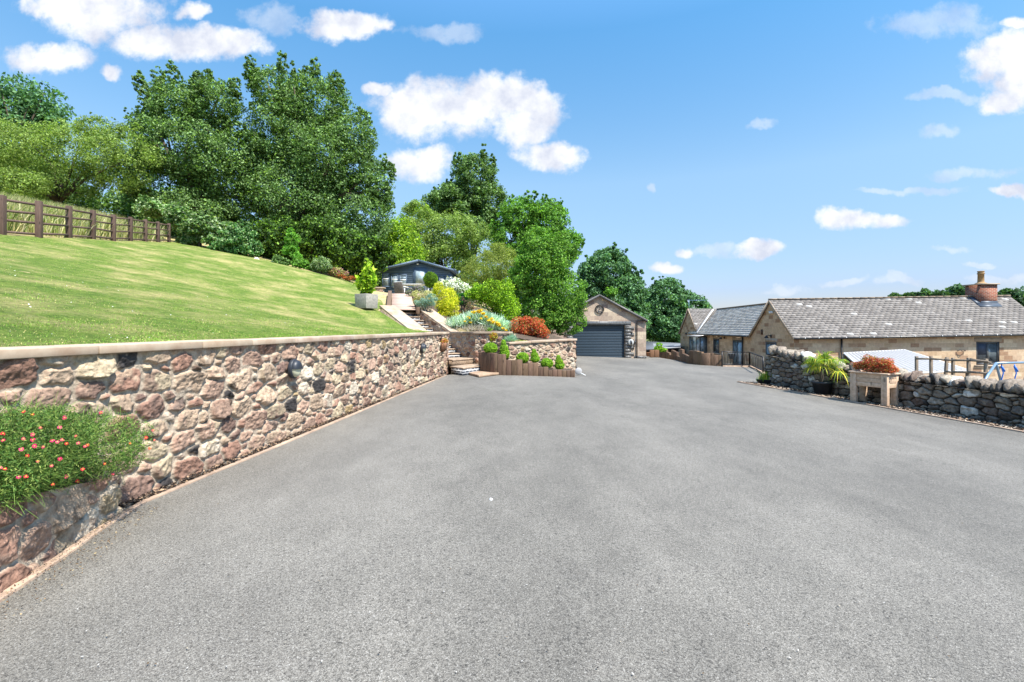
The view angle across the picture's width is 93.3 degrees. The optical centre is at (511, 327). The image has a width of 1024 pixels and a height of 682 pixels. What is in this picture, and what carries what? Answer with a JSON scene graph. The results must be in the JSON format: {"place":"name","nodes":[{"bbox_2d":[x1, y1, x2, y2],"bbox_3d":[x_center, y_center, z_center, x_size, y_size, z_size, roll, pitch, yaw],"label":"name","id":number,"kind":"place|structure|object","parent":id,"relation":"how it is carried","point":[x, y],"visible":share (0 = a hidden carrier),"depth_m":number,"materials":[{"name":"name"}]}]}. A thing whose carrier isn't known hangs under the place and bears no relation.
{"place":"outdoors","nodes":[
{"label":"outdoors","id":0,"kind":"place"},
{"bbox_2d":[0,229,528,346],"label":"hillside","id":1,"kind":"structure","parent":0,"point":[383,298],"depth_m":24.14,"materials":[{"name":"green plant"}]},
{"bbox_2d":[0,71,76,184],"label":"tree","id":2,"kind":"object","parent":1,"relation":"on","point":[29,106],"visible":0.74,"depth_m":41.28,"materials":[{"name":"green plant"}]},
{"bbox_2d":[0,112,165,204],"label":"tree","id":3,"kind":"object","parent":1,"relation":"on","point":[26,165],"visible":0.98,"depth_m":32.02,"materials":[{"name":"green plant"}]},
{"bbox_2d":[0,191,166,241],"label":"long grass","id":4,"kind":"structure","parent":1,"relation":"on","point":[18,227],"depth_m":20.15,"materials":[{"name":"green plant"}]},
{"bbox_2d":[0,195,170,241],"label":"rail fence","id":5,"kind":"object","parent":1,"relation":"on","point":[38,213],"visible":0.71,"depth_m":17.55,"materials":[{"name":"brown wood"}]},
{"bbox_2d":[131,194,238,246],"bbox_3d":[-20.928,-6.687,30.933,6.907,3.647,2.590,0,0,0],"label":"shrub","id":6,"kind":"object","parent":1,"relation":"on","point":[201,228],"visible":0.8,"depth_m":30.49,"materials":[{"name":"green plant"}]},
{"bbox_2d":[110,59,267,242],"bbox_3d":[-23.573,-12.766,36.042,10.707,13.350,7.564,0,0,0],"label":"tree","id":7,"kind":"object","parent":1,"relation":"on","point":[195,178],"visible":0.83,"depth_m":34.84,"materials":[{"name":"green plant"}]},
{"bbox_2d":[207,219,263,257],"bbox_3d":[-17.386,-5.486,30.522,3.513,2.588,2.318,0,0,0],"label":"shrub","id":8,"kind":"object","parent":1,"relation":"on","point":[239,241],"visible":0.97,"depth_m":29.98,"materials":[{"name":"green plant"}]},
{"bbox_2d":[0,176,543,317],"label":"undergrowth","id":9,"kind":"object","parent":1,"relation":"on","point":[125,212],"visible":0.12,"depth_m":37.81,"materials":[{"name":"green plant"}]},
{"bbox_2d":[271,254,290,264],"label":"bush","id":10,"kind":"object","parent":1,"relation":"on","point":[281,260],"visible":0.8,"depth_m":28.33,"materials":[{"name":"green plant"}]},
{"bbox_2d":[280,227,302,266],"bbox_3d":[-13.179,-4.700,28.987,1.302,2.752,0.985,0,0,0],"label":"sapling","id":11,"kind":"object","parent":1,"relation":"on","point":[293,240],"visible":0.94,"depth_m":28.85,"materials":[{"name":"green plant"}]},
{"bbox_2d":[290,257,310,268],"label":"bush","id":12,"kind":"object","parent":1,"relation":"on","point":[303,263],"visible":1,"depth_m":28.37,"materials":[{"name":"green plant"}]},
{"bbox_2d":[228,50,396,249],"bbox_3d":[-15.058,-12.743,36.940,12.805,15.962,8.182,0,0,0],"label":"tree","id":13,"kind":"object","parent":1,"relation":"on","point":[323,188],"visible":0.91,"depth_m":35.70,"materials":[{"name":"green plant"}]},
{"bbox_2d":[310,256,332,273],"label":"bush","id":14,"kind":"object","parent":1,"relation":"on","point":[317,264],"visible":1,"depth_m":27.82,"materials":[{"name":"green plant"}]},
{"bbox_2d":[250,213,396,271],"bbox_3d":[-13.575,-5.919,34.116,10.730,4.296,3.897,0,0,0],"label":"thicket","id":15,"kind":"object","parent":1,"relation":"on","point":[335,245],"visible":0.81,"depth_m":33.16,"materials":[{"name":"green plant"}]},
{"bbox_2d":[328,266,348,277],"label":"bush","id":16,"kind":"object","parent":1,"relation":"on","point":[333,272],"visible":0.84,"depth_m":28.36,"materials":[{"name":"brown plant"}]},
{"bbox_2d":[337,274,355,281],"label":"flower bed plant","id":17,"kind":"object","parent":1,"relation":"on","point":[346,278],"visible":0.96,"depth_m":26.94,"materials":[{"name":"orange plant"}]},
{"bbox_2d":[355,293,377,308],"bbox_3d":[-5.477,-0.993,18.200,0.608,0.540,0.608,0,0,30],"label":"plant pot","id":18,"kind":"object","parent":1,"relation":"on","point":[367,301],"visible":0.94,"depth_m":17.99,"materials":[{"name":"concrete"}]},
{"bbox_2d":[352,257,377,293],"bbox_3d":[-5.495,-1.897,18.217,1.007,1.578,0.818,0,0,0],"label":"laurel","id":19,"kind":"object","parent":18,"relation":"in","point":[366,282],"visible":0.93,"depth_m":18.05,"materials":[{"name":"green plant"}]},
{"bbox_2d":[379,305,426,330],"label":"stair wall","id":20,"kind":"structure","parent":1,"relation":"on","point":[398,315],"depth_m":17.84,"materials":[{"name":"stone"}]},
{"bbox_2d":[381,200,433,265],"bbox_3d":[-9.133,-7.546,43.936,4.379,10.184,11.744,0,0,0],"label":"tree","id":21,"kind":"object","parent":1,"relation":"on","point":[402,242],"visible":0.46,"depth_m":39.43,"materials":[{"name":"green plant"}]},
{"bbox_2d":[404,285,423,295],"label":"shrub","id":22,"kind":"object","parent":1,"relation":"on","point":[411,290],"visible":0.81,"depth_m":23.42,"materials":[{"name":"green plant"}]},
{"bbox_2d":[411,290,436,305],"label":"shrub","id":23,"kind":"object","parent":1,"relation":"on","point":[416,296],"visible":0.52,"depth_m":19.70,"materials":[{"name":"beige plant"}]},
{"bbox_2d":[414,293,437,311],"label":"shrub","id":24,"kind":"object","parent":1,"relation":"on","point":[424,301],"visible":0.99,"depth_m":19.22,"materials":[{"name":"green plant"}]},
{"bbox_2d":[415,307,457,374],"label":"stair wall","id":25,"kind":"structure","parent":1,"relation":"on","point":[435,320],"depth_m":18.74,"materials":[{"name":"stone"}]},
{"bbox_2d":[402,199,498,270],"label":"tree","id":26,"kind":"object","parent":1,"relation":"on","point":[444,250],"visible":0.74,"depth_m":43.95,"materials":[{"name":"green plant"}]},
{"bbox_2d":[420,143,508,281],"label":"tree","id":27,"kind":"object","parent":1,"relation":"on","point":[467,192],"visible":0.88,"depth_m":54.72,"materials":[{"name":"green plant"}]},
{"bbox_2d":[458,242,520,308],"bbox_3d":[-1.058,-2.724,25.953,3.938,3.865,2.442,0,0,0],"label":"shrub","id":28,"kind":"object","parent":1,"relation":"on","point":[499,259],"visible":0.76,"depth_m":25.69,"materials":[{"name":"green plant"}]},
{"bbox_2d":[488,190,585,315],"bbox_3d":[2.091,-5.400,39.956,7.854,11.702,5.086,0,0,-21],"label":"tree","id":29,"kind":"object","parent":1,"relation":"on","point":[552,214],"visible":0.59,"depth_m":39.14,"materials":[{"name":"green plant"}]},
{"bbox_2d":[506,225,588,335],"bbox_3d":[1.768,-2.189,23.990,4.096,5.891,3.072,0,0,0],"label":"tree","id":30,"kind":"object","parent":1,"relation":"on","point":[538,252],"visible":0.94,"depth_m":23.43,"materials":[{"name":"green plant"}]},
{"bbox_2d":[392,293,415,309],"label":"deck path","id":31,"kind":"structure","parent":0,"point":[402,301],"depth_m":21.24,"materials":[{"name":"beige stone"}]},
{"bbox_2d":[387,291,391,304],"bbox_3d":[-5.486,-1.212,21.628,0.170,1.321,5.650,0,0,-14],"label":"path edging","id":32,"kind":"object","parent":31,"relation":"attached to","point":[389,299],"visible":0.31,"depth_m":21.83,"materials":[{"name":"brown wood"}]},
{"bbox_2d":[380,294,475,304],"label":"terrace","id":33,"kind":"structure","parent":0,"point":[462,299],"depth_m":24.58,"materials":[{"name":"stone"}]},
{"bbox_2d":[393,281,410,293],"bbox_3d":[-6.209,-2.161,27.344,0.770,0.854,0.789,0,0,30],"label":"garden chair","id":34,"kind":"object","parent":33,"relation":"on","point":[398,287],"visible":0.66,"depth_m":27.03,"materials":[{"name":"wicker"}]},
{"bbox_2d":[378,259,460,293],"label":"summerhouse","id":35,"kind":"structure","parent":33,"relation":"on","point":[413,271],"depth_m":35.98,"materials":[{"name":"blue paint"}]},
{"bbox_2d":[382,273,388,286],"bbox_3d":[-9.390,-3.550,35.950,0.538,1.021,0.060,0,0,0],"label":"window","id":36,"kind":"structure","parent":35,"relation":"in","point":[385,276],"depth_m":35.95,"materials":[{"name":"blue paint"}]},
{"bbox_2d":[391,274,397,286],"bbox_3d":[-8.720,-3.513,35.950,0.538,1.021,0.060,0,0,0],"label":"window","id":37,"kind":"structure","parent":35,"relation":"in","point":[394,277],"depth_m":35.95,"materials":[{"name":"blue paint"}]},
{"bbox_2d":[400,274,406,287],"bbox_3d":[-8.087,-3.476,35.950,0.538,1.021,0.060,0,0,0],"label":"window","id":38,"kind":"structure","parent":35,"relation":"in","point":[403,277],"depth_m":35.95,"materials":[{"name":"blue paint"}]},
{"bbox_2d":[414,269,425,293],"bbox_3d":[-6.831,-3.396,35.911,0.856,1.993,0.053,0,0,0],"label":"door","id":39,"kind":"structure","parent":35,"relation":"in","point":[419,274],"depth_m":35.88,"materials":[{"name":"blue paint"}]},
{"bbox_2d":[423,271,437,290],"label":"topiary","id":40,"kind":"object","parent":33,"relation":"on","point":[430,279],"visible":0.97,"depth_m":26.78,"materials":[{"name":"green plant"}]},
{"bbox_2d":[418,300,563,339],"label":"garden soil","id":41,"kind":"structure","parent":0,"point":[527,337],"depth_m":18.79,"materials":[{"name":"brown soil"}]},
{"bbox_2d":[431,281,460,316],"bbox_3d":[-2.783,-1.080,20.459,1.366,1.813,1.184,0,0,-35],"label":"shrub","id":42,"kind":"object","parent":41,"relation":"on","point":[446,306],"visible":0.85,"depth_m":20.34,"materials":[{"name":"yellow plant"}]},
{"bbox_2d":[440,277,472,302],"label":"shrub","id":43,"kind":"object","parent":41,"relation":"on","point":[458,286],"visible":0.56,"depth_m":23.73,"materials":[{"name":"white plant"}]},
{"bbox_2d":[456,293,467,310],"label":"shrub","id":44,"kind":"object","parent":41,"relation":"on","point":[460,303],"visible":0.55,"depth_m":22.47,"materials":[{"name":"green plant"}]},
{"bbox_2d":[459,301,474,313],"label":"shrub","id":45,"kind":"object","parent":41,"relation":"on","point":[470,307],"visible":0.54,"depth_m":19.95,"materials":[{"name":"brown plant"}]},
{"bbox_2d":[448,323,491,331],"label":"dry tuft","id":46,"kind":"object","parent":41,"relation":"on","point":[473,327],"visible":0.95,"depth_m":17.36,"materials":[{"name":"beige plant"}]},
{"bbox_2d":[443,309,517,331],"bbox_3d":[-1.122,-0.261,18.582,3.305,0.946,1.735,0,0,0],"label":"shrub","id":47,"kind":"object","parent":41,"relation":"on","point":[483,317],"visible":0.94,"depth_m":18.19,"materials":[{"name":"green plant"}]},
{"bbox_2d":[464,278,521,321],"bbox_3d":[-0.851,-1.164,22.006,2.668,2.295,1.786,0,0,0],"label":"shrub","id":48,"kind":"object","parent":41,"relation":"on","point":[485,295],"visible":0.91,"depth_m":21.70,"materials":[{"name":"green plant"}]},
{"bbox_2d":[503,332,518,341],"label":"shrub","id":49,"kind":"object","parent":41,"relation":"on","point":[511,337],"visible":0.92,"depth_m":16.33,"materials":[{"name":"green plant"}]},
{"bbox_2d":[509,315,550,338],"bbox_3d":[0.632,0.044,18.303,1.673,1.041,1.037,0,0,0],"label":"shrub","id":50,"kind":"object","parent":41,"relation":"on","point":[525,326],"visible":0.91,"depth_m":18.14,"materials":[{"name":"orange plant"}]},
{"bbox_2d":[489,332,497,341],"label":"pocket plant","id":51,"kind":"object","parent":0,"point":[494,335],"visible":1,"depth_m":15.87,"materials":[{"name":"yellow plant"}]},
{"bbox_2d":[0,356,1023,681],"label":"driveway","id":52,"kind":"structure","parent":0,"point":[710,504],"depth_m":3.32,"materials":[{"name":"grey asphalt"}]},
{"bbox_2d":[0,474,122,592],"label":"raised bed","id":53,"kind":"object","parent":52,"relation":"on","point":[29,542],"visible":0.84,"depth_m":3.11,"materials":[{"name":"stone"}]},
{"bbox_2d":[0,391,163,518],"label":"flowering shrub","id":54,"kind":"object","parent":53,"relation":"on","point":[39,456],"visible":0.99,"depth_m":3.08,"materials":[{"name":"green plant"}]},
{"bbox_2d":[1,375,443,629],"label":"leaf litter","id":55,"kind":"object","parent":52,"relation":"on","point":[174,484],"visible":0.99,"depth_m":4.84,"materials":[{"name":"brown plant"}]},
{"bbox_2d":[0,375,446,602],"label":"edging","id":56,"kind":"object","parent":52,"relation":"on","point":[47,566],"visible":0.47,"depth_m":3.89,"materials":[{"name":"stone"}]},
{"bbox_2d":[0,332,448,503],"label":"retaining wall","id":57,"kind":"structure","parent":52,"relation":"on","point":[206,404],"depth_m":5.13,"materials":[{"name":"stone"}]},
{"bbox_2d":[288,359,302,378],"bbox_3d":[-2.971,0.566,6.663,0.125,0.275,0.231,0,0,6],"label":"wall light","id":58,"kind":"object","parent":57,"relation":"attached to","point":[295,366],"visible":1,"depth_m":6.60,"materials":[{"name":"metal"}]},
{"bbox_2d":[405,313,479,375],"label":"garden steps","id":59,"kind":"structure","parent":52,"relation":"on","point":[458,364],"depth_m":16.45,"materials":[{"name":"stone"}]},
{"bbox_2d":[450,331,515,363],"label":"retaining wall","id":60,"kind":"structure","parent":52,"relation":"on","point":[469,344],"depth_m":16.83,"materials":[{"name":"stone"}]},
{"bbox_2d":[469,371,498,376],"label":"stone slab","id":61,"kind":"structure","parent":52,"relation":"on","point":[480,373],"depth_m":15.08,"materials":[{"name":"beige stone"}]},
{"bbox_2d":[53,417,992,681],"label":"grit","id":62,"kind":"object","parent":52,"relation":"on","point":[548,611],"visible":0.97,"depth_m":2.46,"materials":[{"name":"grey gravel"}]},
{"bbox_2d":[478,352,574,376],"bbox_3d":[0.456,1.230,16.000,3.140,0.840,1.200,0,0,0],"label":"sleeper planter","id":63,"kind":"object","parent":52,"relation":"on","point":[500,364],"visible":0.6,"depth_m":15.40,"materials":[{"name":"brown wood"}]},
{"bbox_2d":[483,342,497,352],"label":"topiary","id":64,"kind":"object","parent":63,"relation":"on","point":[490,347],"visible":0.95,"depth_m":15.71,"materials":[{"name":"green plant"}]},
{"bbox_2d":[499,340,509,358],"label":"topiary","id":65,"kind":"object","parent":63,"relation":"on","point":[504,348],"visible":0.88,"depth_m":15.77,"materials":[{"name":"green plant"}]},
{"bbox_2d":[516,352,528,362],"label":"topiary","id":66,"kind":"object","parent":63,"relation":"in","point":[523,357],"visible":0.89,"depth_m":15.73,"materials":[{"name":"green plant"}]},
{"bbox_2d":[530,349,539,362],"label":"topiary","id":67,"kind":"object","parent":63,"relation":"in","point":[535,358],"visible":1,"depth_m":15.77,"materials":[{"name":"green plant"}]},
{"bbox_2d":[540,358,552,368],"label":"topiary","id":68,"kind":"object","parent":63,"relation":"in","point":[547,362],"visible":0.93,"depth_m":15.73,"materials":[{"name":"green plant"}]},
{"bbox_2d":[554,355,564,369],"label":"topiary","id":69,"kind":"object","parent":63,"relation":"in","point":[559,364],"visible":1,"depth_m":15.77,"materials":[{"name":"green plant"}]},
{"bbox_2d":[505,338,576,369],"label":"retaining wall","id":70,"kind":"structure","parent":52,"relation":"on","point":[564,349],"depth_m":16.75,"materials":[{"name":"stone"}]},
{"bbox_2d":[654,342,666,357],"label":"shrub","id":71,"kind":"object","parent":52,"relation":"on","point":[659,348],"visible":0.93,"depth_m":36.91,"materials":[{"name":"green plant"}]},
{"bbox_2d":[660,347,720,365],"bbox_3d":[11.168,1.922,32.855,1.357,1.252,13.189,0,0,3],"label":"sleeper fence","id":72,"kind":"object","parent":52,"relation":"on","point":[701,358],"visible":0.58,"depth_m":27.29,"materials":[{"name":"brown wood"}]},
{"bbox_2d":[723,365,763,373],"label":"kerb","id":73,"kind":"structure","parent":52,"relation":"on","point":[758,370],"depth_m":25.98,"materials":[{"name":"stone"}]},
{"bbox_2d":[721,351,763,371],"bbox_3d":[11.271,1.708,23.997,1.514,0.953,6.762,0,0,22],"label":"balustrade","id":74,"kind":"object","parent":73,"relation":"on","point":[762,369],"visible":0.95,"depth_m":25.92,"materials":[{"name":"black metal"}]},
{"bbox_2d":[737,381,1023,432],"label":"kerb","id":75,"kind":"structure","parent":52,"relation":"on","point":[1016,430],"depth_m":10.56,"materials":[{"name":"stone"}]},
{"bbox_2d":[739,381,1023,430],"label":"mulch","id":76,"kind":"object","parent":52,"relation":"on","point":[988,422],"visible":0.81,"depth_m":10.65,"materials":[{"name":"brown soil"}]},
{"bbox_2d":[757,379,771,383],"bbox_3d":[8.165,1.721,15.451,0.763,0.150,0.360,0,0,0],"label":"trough","id":77,"kind":"object","parent":76,"relation":"on","point":[764,381],"visible":0.49,"depth_m":15.32,"materials":[{"name":"plastic"}]},
{"bbox_2d":[756,371,771,380],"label":"water plant","id":78,"kind":"object","parent":77,"relation":"in","point":[764,376],"visible":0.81,"depth_m":15.41,"materials":[{"name":"green plant"}]},
{"bbox_2d":[811,380,834,394],"bbox_3d":[8.392,1.628,13.068,0.541,0.365,0.541,0,0,0],"label":"plant pot","id":79,"kind":"object","parent":76,"relation":"on","point":[824,387],"visible":0.92,"depth_m":12.90,"materials":[{"name":"plastic"}]},
{"bbox_2d":[801,351,849,385],"bbox_3d":[8.478,1.078,13.030,1.262,0.927,1.364,0,0,26],"label":"palm","id":80,"kind":"object","parent":79,"relation":"in","point":[823,358],"visible":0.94,"depth_m":12.97,"materials":[{"name":"green plant"}]},
{"bbox_2d":[848,370,900,405],"bbox_3d":[8.619,1.434,11.516,0.500,0.766,0.871,0,0,-24],"label":"table planter","id":81,"kind":"object","parent":76,"relation":"on","point":[887,383],"visible":0.91,"depth_m":11.30,"materials":[{"name":"beige stone"}]},
{"bbox_2d":[850,354,899,372],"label":"red shrub","id":82,"kind":"object","parent":81,"relation":"on","point":[874,364],"visible":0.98,"depth_m":11.38,"materials":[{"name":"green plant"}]},
{"bbox_2d":[0,0,1023,314],"label":"sky","id":83,"kind":"structure","parent":0,"point":[739,152],"materials":[{"name":"blue"}]},
{"bbox_2d":[550,294,647,358],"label":"garage","id":84,"kind":"structure","parent":0,"point":[608,330],"depth_m":33.60,"materials":[{"name":"stone"},{"name":"tile"},{"name":"painted plastic"}]},
{"bbox_2d":[573,325,623,357],"bbox_3d":[6.046,0.993,33.780,3.614,2.334,0.080,0,0,0],"label":"roller door","id":85,"kind":"structure","parent":84,"relation":"in","point":[595,340],"depth_m":33.74,"materials":[{"name":"paint"}]},
{"bbox_2d":[595,305,603,313],"bbox_3d":[6.081,-1.285,33.544,0.634,0.634,0.082,0,0,0],"label":"wall clock","id":86,"kind":"object","parent":84,"relation":"attached to","point":[599,309],"depth_m":33.59,"materials":[{"name":"black metal"}]},
{"label":"ground","id":87,"kind":"structure","parent":0,"visible":0},
{"bbox_2d":[2,153,590,316],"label":"woodland","id":88,"kind":"object","parent":87,"relation":"on","point":[150,219],"visible":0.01,"depth_m":49.37,"materials":[{"name":"green plant"}]},
{"bbox_2d":[604,286,618,299],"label":"tree","id":89,"kind":"object","parent":87,"relation":"on","point":[610,292],"visible":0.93,"depth_m":43.79,"materials":[{"name":"green plant"}]},
{"bbox_2d":[573,242,652,333],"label":"tree","id":90,"kind":"object","parent":87,"relation":"on","point":[595,271],"visible":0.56,"depth_m":48.66,"materials":[{"name":"green plant"}]},
{"bbox_2d":[644,276,712,342],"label":"tree","id":91,"kind":"object","parent":87,"relation":"on","point":[666,316],"visible":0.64,"depth_m":54.49,"materials":[{"name":"green plant"}]},
{"bbox_2d":[887,292,903,296],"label":"tree","id":92,"kind":"object","parent":87,"relation":"on","point":[894,294],"visible":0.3,"depth_m":169.17,"materials":[{"name":"green plant"}]},
{"bbox_2d":[912,288,932,295],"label":"tree","id":93,"kind":"object","parent":87,"relation":"on","point":[925,292],"visible":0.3,"depth_m":158.93,"materials":[{"name":"green plant"}]},
{"bbox_2d":[930,289,952,295],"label":"tree","id":94,"kind":"object","parent":87,"relation":"on","point":[937,292],"visible":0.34,"depth_m":148.96,"materials":[{"name":"green plant"}]},
{"bbox_2d":[945,283,964,295],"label":"tree","id":95,"kind":"object","parent":87,"relation":"on","point":[957,289],"visible":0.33,"depth_m":148.56,"materials":[{"name":"green plant"}]},
{"bbox_2d":[1002,287,1023,306],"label":"tree","id":96,"kind":"object","parent":87,"relation":"on","point":[1017,294],"visible":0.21,"depth_m":138.74,"materials":[{"name":"green plant"}]},
{"label":"yard","id":97,"kind":"structure","parent":0,"visible":0},
{"bbox_2d":[646,341,681,355],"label":"outbuilding","id":98,"kind":"structure","parent":97,"relation":"on","point":[676,347],"depth_m":45.67,"materials":[{"name":"grey fabric"}]},
{"bbox_2d":[678,271,1023,380],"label":"stone house","id":99,"kind":"structure","parent":97,"relation":"on","point":[981,319],"depth_m":25.98,"materials":[{"name":"stone"}]},
{"bbox_2d":[687,335,706,352],"bbox_3d":[14.947,1.742,38.969,0.949,2.417,2.638,0,0,2],"label":"glazed porch","id":100,"kind":"object","parent":99,"relation":"attached to","point":[697,343],"visible":0.65,"depth_m":38.16,"materials":[{"name":"glass"}]},
{"bbox_2d":[713,339,718,352],"bbox_3d":[15.095,1.331,35.756,0.030,1.035,1.247,0,0,5],"label":"window","id":101,"kind":"structure","parent":99,"relation":"in","point":[715,341],"depth_m":35.69,"materials":[{"name":"glass"}]},
{"bbox_2d":[733,340,741,365],"bbox_3d":[14.770,1.859,31.682,0.030,2.081,1.616,0,0,5],"label":"door","id":102,"kind":"structure","parent":99,"relation":"in","point":[737,344],"depth_m":31.63,"materials":[{"name":"blue paint"}]},
{"bbox_2d":[766,342,776,353],"bbox_3d":[14.565,1.880,27.200,0.030,2.140,1.100,0,0,0],"label":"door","id":103,"kind":"structure","parent":99,"relation":"in","point":[768,344],"depth_m":27.45,"materials":[{"name":"paint"}]},
{"bbox_2d":[976,342,998,364],"bbox_3d":[24.600,1.320,25.055,1.200,1.200,0.070,0,0,0],"label":"window","id":104,"kind":"structure","parent":99,"relation":"in","point":[984,350],"depth_m":25.03,"materials":[{"name":"glass"}]},
{"bbox_2d":[764,345,1023,426],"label":"dry stone wall","id":105,"kind":"structure","parent":97,"relation":"on","point":[981,398],"depth_m":10.53,"materials":[{"name":"grey stone"}]},
{"bbox_2d":[842,349,965,376],"bbox_3d":[14.832,1.942,18.309,3.460,2.017,7.441,0,0,27],"label":"sheet canopy","id":106,"kind":"object","parent":97,"relation":"on","point":[904,358],"visible":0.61,"depth_m":18.94,"materials":[{"name":"white paint"}]},
{"bbox_2d":[915,356,990,377],"bbox_3d":[12.542,1.283,13.784,0.333,0.904,1.835,0,0,-20],"label":"rustic fence","id":107,"kind":"object","parent":97,"relation":"on","point":[968,371],"visible":0.55,"depth_m":13.77,"materials":[{"name":"brown wood"}]},
{"bbox_2d":[984,361,1023,379],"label":"swing frame","id":108,"kind":"object","parent":97,"relation":"on","point":[995,364],"visible":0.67,"depth_m":13.38,"materials":[{"name":"metal"}]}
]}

